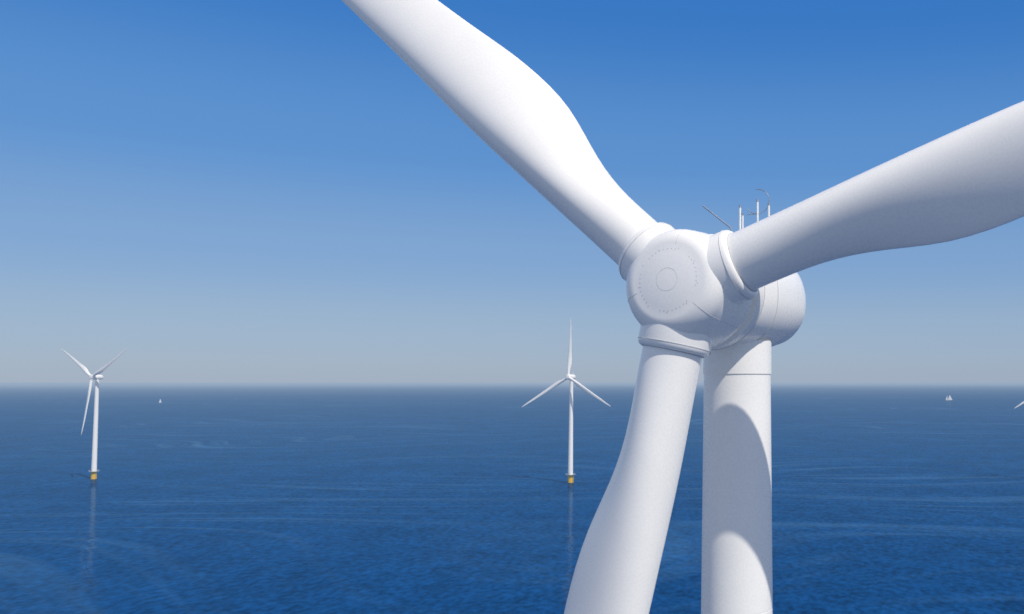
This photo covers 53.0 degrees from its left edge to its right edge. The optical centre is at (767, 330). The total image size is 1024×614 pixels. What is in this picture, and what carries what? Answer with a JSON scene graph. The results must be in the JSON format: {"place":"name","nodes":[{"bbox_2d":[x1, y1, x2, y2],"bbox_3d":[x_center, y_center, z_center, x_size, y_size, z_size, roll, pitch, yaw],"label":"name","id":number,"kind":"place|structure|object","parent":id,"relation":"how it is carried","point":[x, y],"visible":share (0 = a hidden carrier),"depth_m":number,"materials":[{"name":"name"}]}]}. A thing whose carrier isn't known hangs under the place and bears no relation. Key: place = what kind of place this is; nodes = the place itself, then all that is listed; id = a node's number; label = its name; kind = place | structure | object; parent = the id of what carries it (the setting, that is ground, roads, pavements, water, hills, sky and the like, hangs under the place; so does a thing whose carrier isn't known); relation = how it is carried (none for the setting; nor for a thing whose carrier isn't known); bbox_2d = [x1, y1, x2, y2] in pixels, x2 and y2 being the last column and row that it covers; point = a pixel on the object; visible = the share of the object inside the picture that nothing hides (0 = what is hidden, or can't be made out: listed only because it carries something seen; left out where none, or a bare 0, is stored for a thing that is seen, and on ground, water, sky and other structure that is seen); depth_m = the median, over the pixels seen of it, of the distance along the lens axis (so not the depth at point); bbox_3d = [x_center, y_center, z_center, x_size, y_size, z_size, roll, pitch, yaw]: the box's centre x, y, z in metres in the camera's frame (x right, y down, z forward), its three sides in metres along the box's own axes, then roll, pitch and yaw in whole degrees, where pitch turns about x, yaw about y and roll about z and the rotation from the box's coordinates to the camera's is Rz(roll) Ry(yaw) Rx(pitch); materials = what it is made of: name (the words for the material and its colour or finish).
{"place":"outdoors","nodes":[
{"label":"outdoors","id":0,"kind":"place"},
{"bbox_2d":[0,383,1023,613],"bbox_3d":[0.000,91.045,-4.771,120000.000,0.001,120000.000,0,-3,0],"label":"sea","id":1,"kind":"structure","parent":0,"point":[372,498],"depth_m":763.90,"materials":[{"name":"liquid"}]},
{"bbox_2d":[62,348,126,478],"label":"turbine","id":2,"kind":"object","parent":1,"relation":"in","point":[95,376],"visible":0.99,"depth_m":908.61,"materials":[{"name":"metal"}]},
{"bbox_2d":[522,318,610,482],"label":"turbine","id":3,"kind":"object","parent":1,"relation":"in","point":[571,378],"visible":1,"depth_m":876.94,"materials":[{"name":"metal"}]},
{"bbox_2d":[342,0,1023,613],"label":"turbine","id":4,"kind":"object","parent":1,"relation":"in","point":[728,306],"visible":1,"depth_m":38.82,"materials":[{"name":"metal"}]},
{"bbox_2d":[0,0,1023,382],"label":"sky","id":5,"kind":"structure","parent":0,"point":[207,191],"materials":[{"name":"blue"}]}
]}

